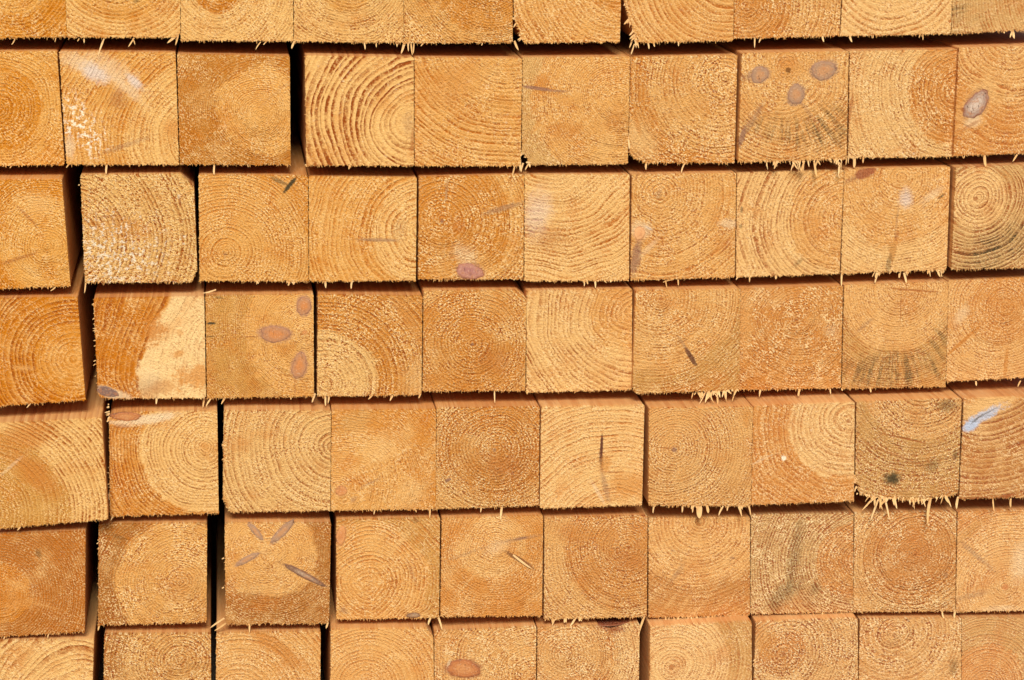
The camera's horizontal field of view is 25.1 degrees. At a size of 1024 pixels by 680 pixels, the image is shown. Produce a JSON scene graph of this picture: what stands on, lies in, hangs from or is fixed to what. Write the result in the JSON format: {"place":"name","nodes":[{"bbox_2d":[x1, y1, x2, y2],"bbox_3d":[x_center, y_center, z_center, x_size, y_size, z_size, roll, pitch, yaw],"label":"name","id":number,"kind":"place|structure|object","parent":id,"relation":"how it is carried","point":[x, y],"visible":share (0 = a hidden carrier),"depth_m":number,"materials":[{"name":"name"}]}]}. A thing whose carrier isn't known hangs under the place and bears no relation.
{"place":"outdoors","nodes":[
{"label":"outdoors","id":0,"kind":"place"},
{"bbox_2d":[98,513,324,679],"bbox_3d":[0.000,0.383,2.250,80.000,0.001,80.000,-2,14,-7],"label":"gap","id":1,"kind":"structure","parent":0,"point":[101,674],"depth_m":2.52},
{"bbox_2d":[0,540,104,679],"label":"sawn timber","id":2,"kind":"object","parent":1,"relation":"on","point":[67,656],"visible":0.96,"depth_m":2.14,"materials":[{"name":"brown wood"}]},
{"bbox_2d":[0,519,99,638],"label":"sawn timber","id":3,"kind":"object","parent":2,"relation":"on","point":[46,575],"visible":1,"depth_m":2.13,"materials":[{"name":"brown wood"}]},
{"bbox_2d":[0,350,112,529],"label":"sawn timber","id":4,"kind":"object","parent":3,"relation":"on","point":[54,462],"visible":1,"depth_m":2.10,"materials":[{"name":"brown wood"}]},
{"bbox_2d":[0,241,97,406],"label":"sawn timber","id":5,"kind":"object","parent":4,"relation":"on","point":[47,345],"visible":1,"depth_m":2.08,"materials":[{"name":"brown wood"}]},
{"bbox_2d":[0,161,83,290],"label":"sawn timber","id":6,"kind":"object","parent":5,"relation":"on","point":[41,231],"visible":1,"depth_m":2.06,"materials":[{"name":"brown wood"}]},
{"bbox_2d":[0,36,67,167],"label":"sawn timber","id":7,"kind":"object","parent":6,"relation":"on","point":[32,132],"visible":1,"depth_m":2.05,"materials":[{"name":"brown wood"}]},
{"bbox_2d":[0,0,66,43],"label":"sawn timber","id":8,"kind":"object","parent":7,"relation":"on","point":[23,19],"visible":0.99,"depth_m":2.03,"materials":[{"name":"brown wood"}]},
{"bbox_2d":[103,513,212,679],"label":"sawn timber","id":9,"kind":"object","parent":1,"relation":"on","point":[168,651],"visible":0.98,"depth_m":2.17,"materials":[{"name":"brown wood"}]},
{"bbox_2d":[97,508,207,629],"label":"sawn timber","id":10,"kind":"object","parent":9,"relation":"on","point":[152,569],"visible":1,"depth_m":2.15,"materials":[{"name":"brown wood"}]},
{"bbox_2d":[105,367,218,519],"bbox_3d":[-0.422,-0.079,2.898,0.103,0.112,1.601,-2,14,-7],"label":"sawn timber","id":11,"kind":"object","parent":10,"relation":"on","point":[164,456],"visible":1,"depth_m":2.13,"materials":[{"name":"brown wood"}]},
{"bbox_2d":[92,234,205,403],"bbox_3d":[-0.431,-0.181,2.877,0.103,0.101,1.601,-2,14,-7],"label":"sawn timber","id":12,"kind":"object","parent":11,"relation":"on","point":[150,339],"visible":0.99,"depth_m":2.11,"materials":[{"name":"brown wood"}]},
{"bbox_2d":[79,158,198,292],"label":"sawn timber","id":13,"kind":"object","parent":12,"relation":"on","point":[140,223],"visible":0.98,"depth_m":2.09,"materials":[{"name":"brown wood"}]},
{"bbox_2d":[58,30,180,172],"bbox_3d":[-0.450,-0.395,2.828,0.103,0.111,1.601,-2,14,-7],"label":"sawn timber","id":14,"kind":"object","parent":13,"relation":"on","point":[119,98],"visible":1,"depth_m":2.06,"materials":[{"name":"brown wood"}]},
{"bbox_2d":[65,0,180,55],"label":"sawn timber","id":15,"kind":"object","parent":14,"relation":"on","point":[105,19],"visible":1,"depth_m":2.04,"materials":[{"name":"brown wood"}]},
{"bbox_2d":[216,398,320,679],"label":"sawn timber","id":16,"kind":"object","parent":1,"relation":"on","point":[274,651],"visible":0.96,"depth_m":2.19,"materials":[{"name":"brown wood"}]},
{"bbox_2d":[210,504,330,632],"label":"sawn timber","id":17,"kind":"object","parent":16,"relation":"on","point":[277,567],"visible":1,"depth_m":2.17,"materials":[{"name":"brown wood"}]},
{"bbox_2d":[222,377,330,513],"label":"sawn timber","id":18,"kind":"object","parent":17,"relation":"on","point":[277,454],"visible":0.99,"depth_m":2.14,"materials":[{"name":"brown wood"}]},
{"bbox_2d":[203,280,313,406],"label":"sawn timber","id":19,"kind":"object","parent":18,"relation":"on","point":[259,338],"visible":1,"depth_m":2.12,"materials":[{"name":"brown wood"}]},
{"bbox_2d":[198,100,308,285],"bbox_3d":[-0.335,-0.291,2.868,0.102,0.105,1.601,-2,14,-7],"label":"sawn timber","id":20,"kind":"object","parent":19,"relation":"on","point":[253,222],"visible":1,"depth_m":2.10,"materials":[{"name":"brown wood"}]},
{"bbox_2d":[176,35,290,173],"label":"sawn timber","id":21,"kind":"object","parent":20,"relation":"on","point":[234,103],"visible":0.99,"depth_m":2.07,"materials":[{"name":"brown wood"}]},
{"bbox_2d":[180,0,294,48],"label":"sawn timber","id":22,"kind":"object","parent":21,"relation":"on","point":[242,20],"visible":1,"depth_m":2.05,"materials":[{"name":"brown wood"}]},
{"bbox_2d":[320,574,433,679],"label":"sawn timber","id":23,"kind":"object","parent":1,"relation":"on","point":[393,648],"visible":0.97,"depth_m":2.19,"materials":[{"name":"brown wood"}]},
{"bbox_2d":[329,506,441,628],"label":"sawn timber","id":24,"kind":"object","parent":23,"relation":"on","point":[385,564],"visible":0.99,"depth_m":2.18,"materials":[{"name":"brown wood"}]},
{"bbox_2d":[329,388,435,517],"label":"sawn timber","id":25,"kind":"object","parent":24,"relation":"on","point":[383,451],"visible":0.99,"depth_m":2.15,"materials":[{"name":"brown wood"}]},
{"bbox_2d":[311,280,422,405],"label":"sawn timber","id":26,"kind":"object","parent":25,"relation":"on","point":[367,337],"visible":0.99,"depth_m":2.14,"materials":[{"name":"brown wood"}]},
{"bbox_2d":[290,93,416,287],"bbox_3d":[-0.236,-0.290,2.881,0.101,0.106,1.601,-2,14,-7],"label":"sawn timber","id":27,"kind":"object","parent":26,"relation":"on","point":[362,219],"visible":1,"depth_m":2.11,"materials":[{"name":"brown wood"}]},
{"bbox_2d":[286,37,413,168],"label":"sawn timber","id":28,"kind":"object","parent":27,"relation":"on","point":[353,103],"visible":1,"depth_m":2.08,"materials":[{"name":"brown wood"}]},
{"bbox_2d":[293,0,404,52],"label":"sawn timber","id":29,"kind":"object","parent":28,"relation":"on","point":[362,21],"visible":1,"depth_m":2.07,"materials":[{"name":"brown wood"}]},
{"bbox_2d":[428,611,535,679],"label":"sawn timber","id":30,"kind":"object","parent":1,"relation":"on","point":[488,647],"visible":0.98,"depth_m":2.21,"materials":[{"name":"brown wood"}]},
{"bbox_2d":[437,505,542,617],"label":"sawn timber","id":31,"kind":"object","parent":30,"relation":"on","point":[491,563],"visible":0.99,"depth_m":2.19,"materials":[{"name":"brown wood"}]},
{"bbox_2d":[430,389,539,519],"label":"sawn timber","id":32,"kind":"object","parent":31,"relation":"on","point":[487,451],"visible":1,"depth_m":2.17,"materials":[{"name":"brown wood"}]},
{"bbox_2d":[416,274,525,401],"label":"sawn timber","id":33,"kind":"object","parent":32,"relation":"on","point":[473,335],"visible":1,"depth_m":2.15,"materials":[{"name":"brown wood"}]},
{"bbox_2d":[410,165,523,281],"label":"sawn timber","id":34,"kind":"object","parent":33,"relation":"on","point":[470,223],"visible":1,"depth_m":2.12,"materials":[{"name":"brown wood"}]},
{"bbox_2d":[405,42,523,175],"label":"sawn timber","id":35,"kind":"object","parent":34,"relation":"on","point":[467,104],"visible":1,"depth_m":2.10,"materials":[{"name":"brown wood"}]},
{"bbox_2d":[403,0,518,54],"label":"sawn timber","id":36,"kind":"object","parent":35,"relation":"on","point":[455,21],"visible":1,"depth_m":2.08,"materials":[{"name":"brown wood"}]},
{"bbox_2d":[532,614,639,679],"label":"sawn timber","id":37,"kind":"object","parent":1,"relation":"on","point":[604,648],"visible":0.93,"depth_m":2.23,"materials":[{"name":"brown wood"}]},
{"bbox_2d":[538,504,647,625],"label":"sawn timber","id":38,"kind":"object","parent":37,"relation":"on","point":[594,561],"visible":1,"depth_m":2.21,"materials":[{"name":"brown wood"}]},
{"bbox_2d":[532,389,644,509],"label":"sawn timber","id":39,"kind":"object","parent":38,"relation":"on","point":[591,444],"visible":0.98,"depth_m":2.18,"materials":[{"name":"brown wood"}]},
{"bbox_2d":[515,278,631,393],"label":"sawn timber","id":40,"kind":"object","parent":39,"relation":"on","point":[578,335],"visible":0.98,"depth_m":2.16,"materials":[{"name":"brown wood"}]},
{"bbox_2d":[518,154,629,287],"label":"sawn timber","id":41,"kind":"object","parent":40,"relation":"on","point":[576,222],"visible":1,"depth_m":2.14,"materials":[{"name":"brown wood"}]},
{"bbox_2d":[505,32,629,169],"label":"sawn timber","id":42,"kind":"object","parent":41,"relation":"on","point":[575,102],"visible":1,"depth_m":2.11,"materials":[{"name":"brown wood"}]},
{"bbox_2d":[512,0,620,44],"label":"sawn timber","id":43,"kind":"object","parent":42,"relation":"on","point":[558,21],"visible":1,"depth_m":2.09,"materials":[{"name":"brown wood"}]},
{"bbox_2d":[637,614,751,679],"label":"sawn timber","id":44,"kind":"object","parent":1,"relation":"on","point":[705,648],"visible":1,"depth_m":2.22,"materials":[{"name":"brown wood"}]},
{"bbox_2d":[638,494,749,635],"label":"sawn timber","id":45,"kind":"object","parent":44,"relation":"on","point":[697,566],"visible":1,"depth_m":2.22,"materials":[{"name":"brown wood"}]},
{"bbox_2d":[632,388,752,517],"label":"sawn timber","id":46,"kind":"object","parent":45,"relation":"on","point":[697,455],"visible":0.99,"depth_m":2.18,"materials":[{"name":"brown wood"}]},
{"bbox_2d":[625,277,739,403],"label":"sawn timber","id":47,"kind":"object","parent":46,"relation":"on","point":[686,335],"visible":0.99,"depth_m":2.17,"materials":[{"name":"brown wood"}]},
{"bbox_2d":[618,153,735,286],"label":"sawn timber","id":48,"kind":"object","parent":47,"relation":"on","point":[682,224],"visible":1,"depth_m":2.14,"materials":[{"name":"brown wood"}]},
{"bbox_2d":[608,30,737,172],"bbox_3d":[0.058,-0.399,2.891,0.102,0.109,1.602,-2,14,-7],"label":"sawn timber","id":49,"kind":"object","parent":48,"relation":"on","point":[682,103],"visible":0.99,"depth_m":2.12,"materials":[{"name":"brown wood"}]},
{"bbox_2d":[620,0,733,53],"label":"sawn timber","id":50,"kind":"object","parent":49,"relation":"on","point":[657,21],"visible":0.99,"depth_m":2.10,"materials":[{"name":"brown wood"}]},
{"bbox_2d":[748,611,857,679],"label":"sawn timber","id":51,"kind":"object","parent":1,"relation":"on","point":[806,646],"visible":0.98,"depth_m":2.24,"materials":[{"name":"brown wood"}]},
{"bbox_2d":[743,501,853,614],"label":"sawn timber","id":52,"kind":"object","parent":51,"relation":"on","point":[801,557],"visible":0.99,"depth_m":2.23,"materials":[{"name":"brown wood"}]},
{"bbox_2d":[727,387,854,515],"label":"sawn timber","id":53,"kind":"object","parent":52,"relation":"on","point":[803,447],"visible":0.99,"depth_m":2.19,"materials":[{"name":"brown wood"}]},
{"bbox_2d":[728,273,842,396],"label":"sawn timber","id":54,"kind":"object","parent":53,"relation":"on","point":[790,332],"visible":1,"depth_m":2.19,"materials":[{"name":"brown wood"}]},
{"bbox_2d":[723,159,843,281],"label":"sawn timber","id":55,"kind":"object","parent":54,"relation":"on","point":[788,220],"visible":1,"depth_m":2.16,"materials":[{"name":"brown wood"}]},
{"bbox_2d":[712,36,848,176],"bbox_3d":[0.163,-0.399,2.896,0.107,0.117,1.604,-2,14,-7],"label":"sawn timber","id":56,"kind":"object","parent":55,"relation":"on","point":[792,99],"visible":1,"depth_m":2.13,"materials":[{"name":"brown wood"}]},
{"bbox_2d":[733,0,840,47],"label":"sawn timber","id":57,"kind":"object","parent":56,"relation":"on","point":[764,19],"visible":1,"depth_m":2.12,"materials":[{"name":"brown wood"}]},
{"bbox_2d":[853,611,960,679],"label":"sawn timber","id":58,"kind":"object","parent":1,"relation":"on","point":[914,645],"visible":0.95,"depth_m":2.27,"materials":[{"name":"brown wood"}]},
{"bbox_2d":[844,486,956,617],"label":"sawn timber","id":59,"kind":"object","parent":58,"relation":"on","point":[904,556],"visible":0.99,"depth_m":2.25,"materials":[{"name":"brown wood"}]},
{"bbox_2d":[840,386,961,523],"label":"sawn timber","id":60,"kind":"object","parent":59,"relation":"on","point":[907,443],"visible":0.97,"depth_m":2.21,"materials":[{"name":"brown wood"}]},
{"bbox_2d":[828,270,947,391],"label":"sawn timber","id":61,"kind":"object","parent":60,"relation":"on","point":[894,330],"visible":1,"depth_m":2.20,"materials":[{"name":"brown wood"}]},
{"bbox_2d":[829,156,949,285],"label":"sawn timber","id":62,"kind":"object","parent":61,"relation":"on","point":[895,212],"visible":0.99,"depth_m":2.17,"materials":[{"name":"brown wood"}]},
{"bbox_2d":[815,34,956,166],"bbox_3d":[0.265,-0.407,2.917,0.104,0.110,1.601,-2,14,-7],"label":"sawn timber","id":63,"kind":"object","parent":62,"relation":"on","point":[901,92],"visible":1,"depth_m":2.15,"materials":[{"name":"brown wood"}]},
{"bbox_2d":[839,0,951,41],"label":"sawn timber","id":64,"kind":"object","parent":63,"relation":"on","point":[871,18],"visible":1,"depth_m":2.13,"materials":[{"name":"brown wood"}]},
{"bbox_2d":[956,610,1023,679],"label":"sawn timber","id":65,"kind":"object","parent":1,"relation":"on","point":[992,645],"visible":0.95,"depth_m":2.28,"materials":[{"name":"brown wood"}]},
{"bbox_2d":[943,495,1023,613],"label":"sawn timber","id":66,"kind":"object","parent":65,"relation":"on","point":[989,558],"visible":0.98,"depth_m":2.26,"materials":[{"name":"brown wood"}]},
{"bbox_2d":[945,377,1023,509],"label":"sawn timber","id":67,"kind":"object","parent":66,"relation":"on","point":[991,462],"visible":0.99,"depth_m":2.22,"materials":[{"name":"brown wood"}]},
{"bbox_2d":[934,266,1023,385],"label":"sawn timber","id":68,"kind":"object","parent":67,"relation":"on","point":[985,327],"visible":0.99,"depth_m":2.21,"materials":[{"name":"brown wood"}]},
{"bbox_2d":[930,153,1023,270],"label":"sawn timber","id":69,"kind":"object","parent":68,"relation":"on","point":[986,219],"visible":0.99,"depth_m":2.17,"materials":[{"name":"brown wood"}]},
{"bbox_2d":[917,30,1023,165],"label":"sawn timber","id":70,"kind":"object","parent":69,"relation":"on","point":[988,118],"visible":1,"depth_m":2.15,"materials":[{"name":"brown wood"}]},
{"bbox_2d":[950,0,1023,38],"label":"sawn timber","id":71,"kind":"object","parent":70,"relation":"on","point":[981,16],"visible":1,"depth_m":2.14,"materials":[{"name":"brown wood"}]}
]}

